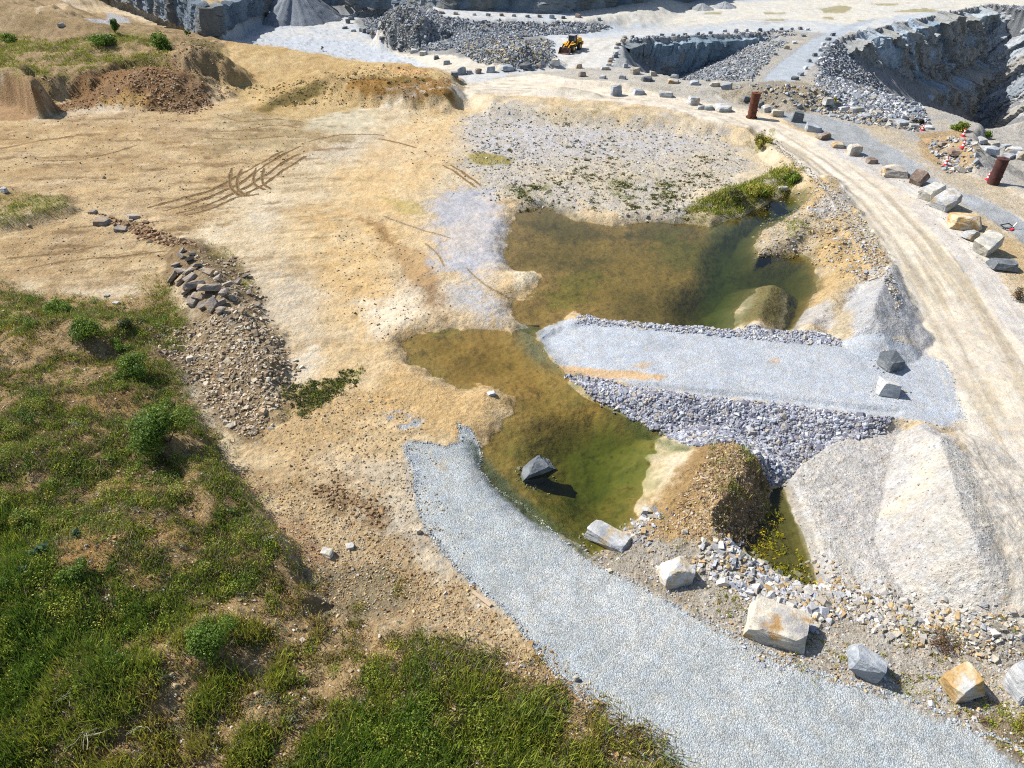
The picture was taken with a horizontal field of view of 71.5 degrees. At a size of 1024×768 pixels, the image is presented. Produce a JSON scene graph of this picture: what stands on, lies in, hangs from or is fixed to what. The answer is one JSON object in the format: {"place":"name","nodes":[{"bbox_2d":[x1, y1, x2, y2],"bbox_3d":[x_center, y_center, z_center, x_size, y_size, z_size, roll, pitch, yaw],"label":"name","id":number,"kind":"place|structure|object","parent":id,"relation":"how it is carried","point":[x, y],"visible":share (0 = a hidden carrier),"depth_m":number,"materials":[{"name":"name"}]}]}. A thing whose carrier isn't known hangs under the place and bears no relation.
{"place":"outdoors","nodes":[
{"label":"outdoors","id":0,"kind":"place"},
{"bbox_2d":[0,280,695,767],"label":"hillside","id":1,"kind":"structure","parent":0,"point":[182,557],"depth_m":30.96,"materials":[{"name":"green plant"}]},
{"bbox_2d":[8,507,38,535],"bbox_3d":[-21.932,6.278,31.894,1.698,1.087,1.140,21,42,25],"label":"bush","id":2,"kind":"object","parent":1,"relation":"on","point":[23,516],"visible":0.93,"depth_m":31.87,"materials":[{"name":"green plant"}]},
{"bbox_2d":[25,542,48,557],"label":"thistle","id":3,"kind":"object","parent":1,"relation":"on","point":[38,548],"visible":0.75,"depth_m":30.04,"materials":[{"name":"green plant"}]},
{"bbox_2d":[41,296,75,315],"bbox_3d":[-30.771,-5.285,48.223,2.067,1.436,2.456,-23,43,-27],"label":"bush","id":4,"kind":"object","parent":1,"relation":"on","point":[53,306],"visible":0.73,"depth_m":47.88,"materials":[{"name":"green plant"}]},
{"bbox_2d":[52,555,89,587],"bbox_3d":[-18.113,7.745,29.155,1.488,0.908,1.167,-25,44,-30],"label":"bush","id":5,"kind":"object","parent":1,"relation":"on","point":[80,567],"visible":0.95,"depth_m":29.06,"materials":[{"name":"green plant"}]},
{"bbox_2d":[66,313,107,343],"bbox_3d":[-26.227,-3.373,43.820,2.433,1.663,2.088,0,37,0],"label":"bush","id":6,"kind":"object","parent":1,"relation":"on","point":[82,329],"visible":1,"depth_m":43.66,"materials":[{"name":"green plant"}]},
{"bbox_2d":[108,337,134,352],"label":"bush","id":7,"kind":"object","parent":1,"relation":"on","point":[117,343],"visible":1,"depth_m":44.17,"materials":[{"name":"green plant"}]},
{"bbox_2d":[111,351,148,381],"bbox_3d":[-22.265,-0.981,41.636,2.021,1.537,2.195,0,37,0],"label":"bush","id":8,"kind":"object","parent":1,"relation":"on","point":[129,366],"visible":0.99,"depth_m":41.38,"materials":[{"name":"green plant"}]},
{"bbox_2d":[116,316,143,331],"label":"bush","id":9,"kind":"object","parent":1,"relation":"on","point":[127,323],"visible":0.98,"depth_m":45.56,"materials":[{"name":"green plant"}]},
{"bbox_2d":[124,401,200,458],"bbox_3d":[-17.823,2.212,35.887,3.556,2.292,2.934,0,37,0],"label":"bush","id":10,"kind":"object","parent":1,"relation":"on","point":[152,429],"visible":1,"depth_m":35.66,"materials":[{"name":"green plant"}]},
{"bbox_2d":[181,611,240,667],"bbox_3d":[-11.626,9.502,26.973,2.171,1.255,2.089,8,38,10],"label":"bush","id":11,"kind":"object","parent":1,"relation":"on","point":[204,638],"visible":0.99,"depth_m":26.69,"materials":[{"name":"green plant"}]},
{"bbox_2d":[0,295,622,767],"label":"shrubs","id":12,"kind":"object","parent":1,"relation":"on","point":[96,499],"visible":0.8,"depth_m":29.40,"materials":[{"name":"green plant"}]},
{"bbox_2d":[0,297,629,767],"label":"yellow weeds","id":13,"kind":"object","parent":1,"relation":"on","point":[88,729],"visible":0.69,"depth_m":28.29,"materials":[{"name":"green plant"}]},
{"bbox_2d":[0,290,653,767],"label":"weeds","id":14,"kind":"object","parent":1,"relation":"on","point":[146,482],"visible":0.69,"depth_m":29.64,"materials":[{"name":"green plant"}]},
{"bbox_2d":[0,286,665,767],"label":"hillside pebbles","id":15,"kind":"object","parent":1,"relation":"on","point":[174,686],"visible":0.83,"depth_m":27.78,"materials":[{"name":"stone"}]},
{"bbox_2d":[0,280,666,767],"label":"grey weeds","id":16,"kind":"object","parent":1,"relation":"on","point":[244,610],"visible":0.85,"depth_m":27.86,"materials":[{"name":"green plant"}]},
{"bbox_2d":[0,288,676,767],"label":"brown weeds","id":17,"kind":"object","parent":1,"relation":"on","point":[266,642],"visible":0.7,"depth_m":27.26,"materials":[{"name":"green plant"}]},
{"bbox_2d":[0,473,682,767],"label":"tall grass","id":18,"kind":"structure","parent":1,"relation":"on","point":[449,750],"depth_m":25.64,"materials":[{"name":"green plant"}]},
{"bbox_2d":[114,0,696,36],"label":"quarry face","id":19,"kind":"object","parent":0,"point":[203,18],"visible":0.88,"depth_m":130.22},
{"bbox_2d":[0,32,810,219],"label":"grass","id":20,"kind":"structure","parent":0,"point":[743,185],"depth_m":93.78,"materials":[{"name":"green plant"}]},
{"bbox_2d":[0,0,1023,730],"bbox_3d":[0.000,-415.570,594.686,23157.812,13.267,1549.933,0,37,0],"label":"ground","id":21,"kind":"structure","parent":0,"point":[556,262],"depth_m":60.78,"materials":[{"name":"soil"}]},
{"bbox_2d":[0,32,15,42],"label":"bush","id":22,"kind":"object","parent":21,"relation":"on","point":[8,38],"visible":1,"depth_m":103.20,"materials":[{"name":"green plant"}]},
{"bbox_2d":[84,32,116,46],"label":"bush","id":23,"kind":"object","parent":21,"relation":"on","point":[99,39],"visible":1,"depth_m":100.85,"materials":[{"name":"green plant"}]},
{"bbox_2d":[93,216,111,225],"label":"rock","id":24,"kind":"object","parent":21,"relation":"on","point":[101,221],"visible":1,"depth_m":61.14,"materials":[{"name":"stone"}]},
{"bbox_2d":[89,68,213,246],"bbox_3d":[-37.206,-25.724,74.647,10.596,3.636,50.751,-11,38,-15],"label":"scarp rubble","id":25,"kind":"object","parent":21,"relation":"on","point":[173,239],"visible":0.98,"depth_m":62.39,"materials":[{"name":"stone"}]},
{"bbox_2d":[149,31,171,49],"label":"bush","id":26,"kind":"object","parent":21,"relation":"on","point":[160,41],"visible":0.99,"depth_m":101.65,"materials":[{"name":"green plant"}]},
{"bbox_2d":[182,280,204,290],"bbox_3d":[-22.686,-7.046,50.598,1.548,0.729,0.921,-25,43,-29],"label":"rock slab","id":27,"kind":"object","parent":21,"relation":"on","point":[190,285],"visible":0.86,"depth_m":50.26,"materials":[{"name":"stone"}]},
{"bbox_2d":[197,284,221,291],"bbox_3d":[-21.072,-6.672,49.411,1.511,0.796,0.946,2,37,2],"label":"rock slab","id":28,"kind":"object","parent":21,"relation":"on","point":[210,287],"visible":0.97,"depth_m":49.10,"materials":[{"name":"stone"}]},
{"bbox_2d":[204,296,217,313],"bbox_3d":[-20.287,-5.381,48.136,0.937,1.041,0.747,-24,43,-28],"label":"rock slab","id":29,"kind":"object","parent":21,"relation":"on","point":[210,304],"visible":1,"depth_m":47.98,"materials":[{"name":"stone"}]},
{"bbox_2d":[139,249,303,443],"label":"scree","id":30,"kind":"structure","parent":21,"relation":"on","point":[256,333],"depth_m":44.16,"materials":[{"name":"stone"}]},
{"bbox_2d":[23,38,454,116],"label":"scarp clods","id":31,"kind":"object","parent":21,"relation":"on","point":[227,87],"visible":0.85,"depth_m":91.27,"materials":[{"name":"soil"}]},
{"bbox_2d":[1,75,485,565],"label":"yard pebbles","id":32,"kind":"object","parent":21,"relation":"on","point":[324,415],"visible":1,"depth_m":40.88,"materials":[{"name":"gravel"}]},
{"bbox_2d":[0,115,511,300],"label":"tyre tracks","id":33,"kind":"object","parent":21,"relation":"on","point":[241,193],"visible":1,"depth_m":68.04,"materials":[{"name":"soil"}]},
{"bbox_2d":[262,0,343,26],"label":"gravel heap","id":34,"kind":"object","parent":21,"relation":"on","point":[282,13],"visible":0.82,"depth_m":142.37,"materials":[{"name":"gravel"}]},
{"bbox_2d":[320,547,333,558],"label":"rock","id":35,"kind":"object","parent":21,"relation":"on","point":[327,553],"visible":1,"depth_m":32.45,"materials":[{"name":"beige stone"}]},
{"bbox_2d":[312,481,384,527],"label":"dark clods","id":36,"kind":"object","parent":21,"relation":"on","point":[341,493],"visible":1,"depth_m":35.40,"materials":[{"name":"soil"}]},
{"bbox_2d":[242,475,610,719],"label":"dirt clods","id":37,"kind":"object","parent":21,"relation":"on","point":[530,642],"visible":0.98,"depth_m":31.40,"materials":[{"name":"soil"}]},
{"bbox_2d":[362,4,612,51],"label":"rubble","id":38,"kind":"object","parent":21,"relation":"on","point":[458,29],"visible":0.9,"depth_m":121.38,"materials":[{"name":"stone"}]},
{"bbox_2d":[243,72,732,418],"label":"yard weeds","id":39,"kind":"object","parent":21,"relation":"on","point":[300,403],"visible":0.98,"depth_m":66.94,"materials":[{"name":"green plant"}]},
{"bbox_2d":[445,36,556,71],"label":"rock pile","id":40,"kind":"object","parent":21,"relation":"on","point":[507,45],"visible":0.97,"depth_m":106.80,"materials":[{"name":"stone"}]},
{"bbox_2d":[558,34,583,54],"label":"wheel loader","id":41,"kind":"object","parent":21,"relation":"on","point":[571,44],"visible":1,"depth_m":109.93,"materials":[{"name":"yellow metal"}]},
{"bbox_2d":[463,103,746,224],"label":"flat pebbles","id":42,"kind":"object","parent":21,"relation":"on","point":[585,159],"visible":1,"depth_m":73.03,"materials":[{"name":"stone"}]},
{"bbox_2d":[584,520,632,553],"bbox_3d":[4.653,7.349,33.932,2.523,0.875,1.132,25,44,29],"label":"boulder","id":43,"kind":"object","parent":21,"relation":"on","point":[603,534],"visible":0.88,"depth_m":33.65,"materials":[{"name":"grey stone"}]},
{"bbox_2d":[623,505,667,546],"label":"pond shore stones","id":44,"kind":"object","parent":21,"relation":"on","point":[643,518],"visible":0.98,"depth_m":34.55,"materials":[{"name":"grey stone"}]},
{"bbox_2d":[689,3,713,10],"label":"gravel heap","id":45,"kind":"object","parent":21,"relation":"on","point":[701,7],"visible":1,"depth_m":139.00,"materials":[{"name":"gravel"}]},
{"bbox_2d":[576,314,841,346],"bbox_3d":[12.894,-3.541,48.085,17.285,2.010,2.854,7,38,10],"label":"bank rubble","id":46,"kind":"object","parent":21,"relation":"on","point":[825,338],"visible":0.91,"depth_m":46.73,"materials":[{"name":"stone"}]},
{"bbox_2d":[660,436,776,552],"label":"clay crumbs","id":47,"kind":"object","parent":21,"relation":"on","point":[692,513],"visible":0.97,"depth_m":34.60,"materials":[{"name":"soil"}]},
{"bbox_2d":[667,437,778,548],"bbox_3d":[10.476,5.633,35.202,6.858,2.538,5.141,-28,45,-32],"label":"gravel mound","id":48,"kind":"object","parent":21,"relation":"on","point":[723,492],"visible":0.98,"depth_m":34.88,"materials":[{"name":"soil"}]},
{"bbox_2d":[711,1,736,8],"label":"gravel heap","id":49,"kind":"object","parent":21,"relation":"on","point":[725,5],"visible":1,"depth_m":140.61,"materials":[{"name":"gravel"}]},
{"bbox_2d":[571,375,885,478],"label":"rubble bank","id":50,"kind":"structure","parent":21,"relation":"on","point":[722,409],"depth_m":40.75,"materials":[{"name":"stone"}]},
{"bbox_2d":[564,374,893,487],"bbox_3d":[11.340,2.495,39.884,18.816,2.113,6.474,11,38,14],"label":"coarse rubble","id":51,"kind":"object","parent":50,"relation":"on","point":[782,458],"visible":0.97,"depth_m":40.09,"materials":[{"name":"stone"}]},
{"bbox_2d":[725,187,747,202],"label":"bush","id":52,"kind":"object","parent":21,"relation":"on","point":[740,196],"visible":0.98,"depth_m":64.86,"materials":[{"name":"green plant"}]},
{"bbox_2d":[458,72,1023,721],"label":"boulder chips","id":53,"kind":"object","parent":21,"relation":"on","point":[762,660],"visible":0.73,"depth_m":28.55,"materials":[{"name":"stone"}]},
{"bbox_2d":[746,181,776,198],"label":"bush","id":54,"kind":"object","parent":21,"relation":"on","point":[764,190],"visible":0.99,"depth_m":66.03,"materials":[{"name":"green plant"}]},
{"bbox_2d":[754,133,772,147],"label":"bush","id":55,"kind":"object","parent":21,"relation":"on","point":[762,139],"visible":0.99,"depth_m":75.58,"materials":[{"name":"green plant"}]},
{"bbox_2d":[691,532,848,633],"bbox_3d":[11.417,8.871,31.579,6.701,1.890,3.760,31,47,34],"label":"pale rubble","id":56,"kind":"object","parent":21,"relation":"on","point":[819,608],"visible":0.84,"depth_m":31.47,"materials":[{"name":"stone"}]},
{"bbox_2d":[782,166,800,184],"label":"bush","id":57,"kind":"object","parent":21,"relation":"on","point":[792,178],"visible":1,"depth_m":68.81,"materials":[{"name":"green plant"}]},
{"bbox_2d":[751,178,893,283],"bbox_3d":[25.022,-12.679,59.575,10.002,3.477,22.606,4,37,5],"label":"berm rubble","id":58,"kind":"object","parent":21,"relation":"on","point":[842,242],"visible":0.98,"depth_m":58.60,"materials":[{"name":"stone"}]},
{"bbox_2d":[625,6,1023,130],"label":"quarry pit","id":59,"kind":"object","parent":21,"relation":"in","point":[897,82],"visible":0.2,"depth_m":124.22,"materials":[{"name":"stone"}]},
{"bbox_2d":[624,36,767,74],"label":"quarry face","id":60,"kind":"object","parent":59,"relation":"attached to","point":[699,52],"visible":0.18,"depth_m":120.14},
{"bbox_2d":[679,39,788,81],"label":"ramp rubble","id":61,"kind":"object","parent":59,"relation":"on","point":[707,75],"visible":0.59,"depth_m":110.95,"materials":[{"name":"stone"}]},
{"bbox_2d":[811,39,931,124],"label":"pit rubble","id":62,"kind":"object","parent":59,"relation":"on","point":[870,97],"visible":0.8,"depth_m":93.03,"materials":[{"name":"stone"}]},
{"bbox_2d":[843,4,1000,120],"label":"quarry face","id":63,"kind":"object","parent":59,"relation":"attached to","point":[937,55],"visible":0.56,"depth_m":134.44},
{"bbox_2d":[976,7,1023,128],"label":"quarry face","id":64,"kind":"object","parent":59,"relation":"attached to","point":[1004,60],"visible":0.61,"depth_m":141.03},
{"bbox_2d":[630,3,1023,76],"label":"rim rubble","id":65,"kind":"object","parent":21,"relation":"on","point":[1018,7],"visible":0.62,"depth_m":121.30,"materials":[{"name":"stone"}]},
{"bbox_2d":[734,84,980,173],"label":"corner rubble","id":66,"kind":"object","parent":21,"relation":"on","point":[956,168],"visible":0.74,"depth_m":82.07,"materials":[{"name":"stone"}]},
{"bbox_2d":[846,263,920,347],"bbox_3d":[25.719,-6.230,48.485,4.681,2.233,13.314,20,42,25],"label":"stone pile","id":67,"kind":"object","parent":21,"relation":"on","point":[872,303],"visible":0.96,"depth_m":45.80,"materials":[{"name":"stone"}]},
{"bbox_2d":[783,424,1009,627],"bbox_3d":[17.809,5.309,34.424,8.290,4.083,13.524,11,38,14],"label":"stone pile","id":68,"kind":"object","parent":21,"relation":"on","point":[936,523],"visible":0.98,"depth_m":33.02,"materials":[{"name":"stone"}]},
{"bbox_2d":[789,424,1011,630],"bbox_3d":[17.724,5.280,34.232,8.234,3.821,13.393,10,38,13],"label":"pile grit","id":69,"kind":"object","parent":21,"relation":"on","point":[875,582],"visible":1,"depth_m":32.68,"materials":[{"name":"gravel"}]},
{"bbox_2d":[791,542,1023,662],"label":"foot stones","id":70,"kind":"object","parent":21,"relation":"on","point":[841,592],"visible":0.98,"depth_m":29.56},
{"bbox_2d":[909,169,929,186],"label":"boulder","id":71,"kind":"object","parent":21,"relation":"on","point":[919,177],"visible":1,"depth_m":66.48,"materials":[{"name":"stone"}]},
{"bbox_2d":[950,121,970,131],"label":"bush","id":72,"kind":"object","parent":21,"relation":"on","point":[961,126],"visible":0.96,"depth_m":79.30,"materials":[{"name":"green plant"}]},
{"bbox_2d":[946,212,981,230],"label":"boulder","id":73,"kind":"object","parent":21,"relation":"on","point":[961,221],"visible":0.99,"depth_m":58.76,"materials":[{"name":"beige stone"}]},
{"bbox_2d":[980,145,999,154],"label":"boulder","id":74,"kind":"object","parent":21,"relation":"on","point":[992,150],"visible":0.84,"depth_m":72.26,"materials":[{"name":"grey stone"}]},
{"bbox_2d":[987,156,1009,185],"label":"rusty pipe","id":75,"kind":"object","parent":21,"relation":"on","point":[998,171],"visible":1,"depth_m":66.12,"materials":[{"name":"metal"}]},
{"bbox_2d":[0,31,1023,767],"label":"grass","id":76,"kind":"structure","parent":0,"point":[170,499],"depth_m":31.28,"materials":[{"name":"green plant"}]},
{"bbox_2d":[364,72,1023,629],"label":"haul road","id":77,"kind":"structure","parent":0,"point":[970,326],"depth_m":51.83,"materials":[{"name":"soil"}]},
{"bbox_2d":[610,84,621,95],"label":"boulder","id":78,"kind":"object","parent":77,"relation":"on","point":[616,90],"visible":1,"depth_m":90.63,"materials":[{"name":"grey stone"}]},
{"bbox_2d":[714,103,731,111],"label":"boulder","id":79,"kind":"object","parent":77,"relation":"on","point":[722,107],"visible":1,"depth_m":85.30,"materials":[{"name":"grey stone"}]},
{"bbox_2d":[746,91,760,118],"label":"rusty pipe","id":80,"kind":"object","parent":77,"relation":"on","point":[753,104],"visible":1,"depth_m":82.37,"materials":[{"name":"metal"}]},
{"bbox_2d":[761,129,902,316],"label":"road edge stones","id":81,"kind":"object","parent":77,"relation":"on","point":[890,285],"visible":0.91,"depth_m":55.58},
{"bbox_2d":[845,143,862,155],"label":"boulder","id":82,"kind":"object","parent":77,"relation":"on","point":[855,149],"visible":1,"depth_m":73.01,"materials":[{"name":"beige stone"}]},
{"bbox_2d":[880,164,907,178],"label":"boulder","id":83,"kind":"object","parent":77,"relation":"on","point":[900,171],"visible":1,"depth_m":68.19,"materials":[{"name":"beige stone"}]},
{"bbox_2d":[918,182,945,201],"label":"boulder","id":84,"kind":"object","parent":77,"relation":"on","point":[929,192],"visible":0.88,"depth_m":63.35,"materials":[{"name":"grey stone"}]},
{"bbox_2d":[927,188,962,212],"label":"boulder","id":85,"kind":"object","parent":77,"relation":"on","point":[947,200],"visible":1,"depth_m":61.74,"materials":[{"name":"grey stone"}]},
{"bbox_2d":[960,230,979,240],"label":"boulder","id":86,"kind":"object","parent":77,"relation":"on","point":[971,235],"visible":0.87,"depth_m":57.19,"materials":[{"name":"grey stone"}]},
{"bbox_2d":[972,230,1004,256],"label":"boulder","id":87,"kind":"object","parent":77,"relation":"on","point":[987,243],"visible":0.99,"depth_m":54.87,"materials":[{"name":"grey stone"}]},
{"bbox_2d":[985,258,1018,272],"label":"boulder","id":88,"kind":"object","parent":77,"relation":"on","point":[1004,264],"visible":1,"depth_m":53.01,"materials":[{"name":"grey stone"}]},
{"bbox_2d":[403,321,1023,767],"bbox_3d":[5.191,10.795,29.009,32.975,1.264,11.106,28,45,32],"label":"gravel path","id":89,"kind":"structure","parent":0,"point":[710,696],"depth_m":28.26,"materials":[{"name":"grey gravel"}]},
{"bbox_2d":[536,318,964,426],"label":"causeway","id":90,"kind":"structure","parent":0,"point":[837,378],"depth_m":43.76,"materials":[{"name":"gravel"}]},
{"bbox_2d":[876,376,901,397],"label":"boulder","id":91,"kind":"object","parent":90,"relation":"on","point":[887,387],"visible":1,"depth_m":40.90,"materials":[{"name":"grey stone"}]},
{"bbox_2d":[877,350,904,372],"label":"boulder","id":92,"kind":"object","parent":90,"relation":"on","point":[889,361],"visible":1,"depth_m":42.94,"materials":[{"name":"grey stone"}]},
{"bbox_2d":[585,513,1023,763],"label":"stony verge","id":93,"kind":"structure","parent":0,"point":[855,633],"depth_m":28.84,"materials":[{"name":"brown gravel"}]},
{"bbox_2d":[656,556,695,589],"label":"boulder","id":94,"kind":"object","parent":93,"relation":"on","point":[677,572],"visible":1,"depth_m":31.19,"materials":[{"name":"grey stone"}]},
{"bbox_2d":[743,595,810,654],"bbox_3d":[10.906,9.846,29.234,2.416,1.244,1.755,14,39,17],"label":"boulder","id":95,"kind":"object","parent":93,"relation":"on","point":[777,624],"visible":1,"depth_m":28.82,"materials":[{"name":"beige stone"}]},
{"bbox_2d":[611,516,1023,754],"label":"verge weeds","id":96,"kind":"object","parent":93,"relation":"on","point":[999,710],"visible":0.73,"depth_m":27.23,"materials":[{"name":"green plant"}]},
{"bbox_2d":[847,644,887,683],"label":"boulder","id":97,"kind":"object","parent":93,"relation":"on","point":[866,664],"visible":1,"depth_m":27.54,"materials":[{"name":"grey stone"}]},
{"bbox_2d":[927,623,964,654],"bbox_3d":[17.558,10.353,28.863,1.385,0.647,1.320,19,41,23],"label":"bush","id":98,"kind":"object","parent":93,"relation":"on","point":[942,643],"visible":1,"depth_m":28.78,"materials":[{"name":"brown plant"}]},
{"bbox_2d":[938,661,984,704],"bbox_3d":[17.266,11.466,27.191,1.292,1.240,1.158,-9,38,-12],"label":"boulder","id":99,"kind":"object","parent":93,"relation":"on","point":[962,683],"visible":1,"depth_m":26.93,"materials":[{"name":"beige stone"}]},
{"bbox_2d":[1002,660,1023,705],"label":"boulder","id":100,"kind":"object","parent":93,"relation":"on","point":[1013,682],"visible":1,"depth_m":26.85,"materials":[{"name":"white stone"}]},
{"bbox_2d":[764,103,1023,243],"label":"gravel road","id":101,"kind":"structure","parent":0,"point":[883,150],"depth_m":72.13,"materials":[{"name":"grey gravel"}]},
{"bbox_2d":[791,110,804,122],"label":"boulder","id":102,"kind":"object","parent":101,"relation":"on","point":[798,116],"visible":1,"depth_m":81.69,"materials":[{"name":"grey stone"}]},
{"bbox_2d":[804,122,821,132],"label":"boulder","id":103,"kind":"object","parent":101,"relation":"on","point":[811,127],"visible":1,"depth_m":79.16,"materials":[{"name":"grey stone"}]},
{"label":"pond water","id":104,"kind":"structure","parent":0,"visible":0},
{"bbox_2d":[748,506,818,585],"bbox_3d":[12.623,7.775,34.048,2.686,0.587,5.604,-5,37,-7],"label":"pool algae","id":105,"kind":"object","parent":104,"relation":"on","point":[759,542],"visible":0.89,"depth_m":34.19,"materials":[{"name":"green plant"}]},
{"label":"pond water","id":106,"kind":"structure","parent":0,"visible":0},
{"bbox_2d":[521,455,557,484],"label":"boulder","id":107,"kind":"object","parent":106,"relation":"in","point":[537,469],"visible":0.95,"depth_m":37.76,"materials":[{"name":"grey stone"}]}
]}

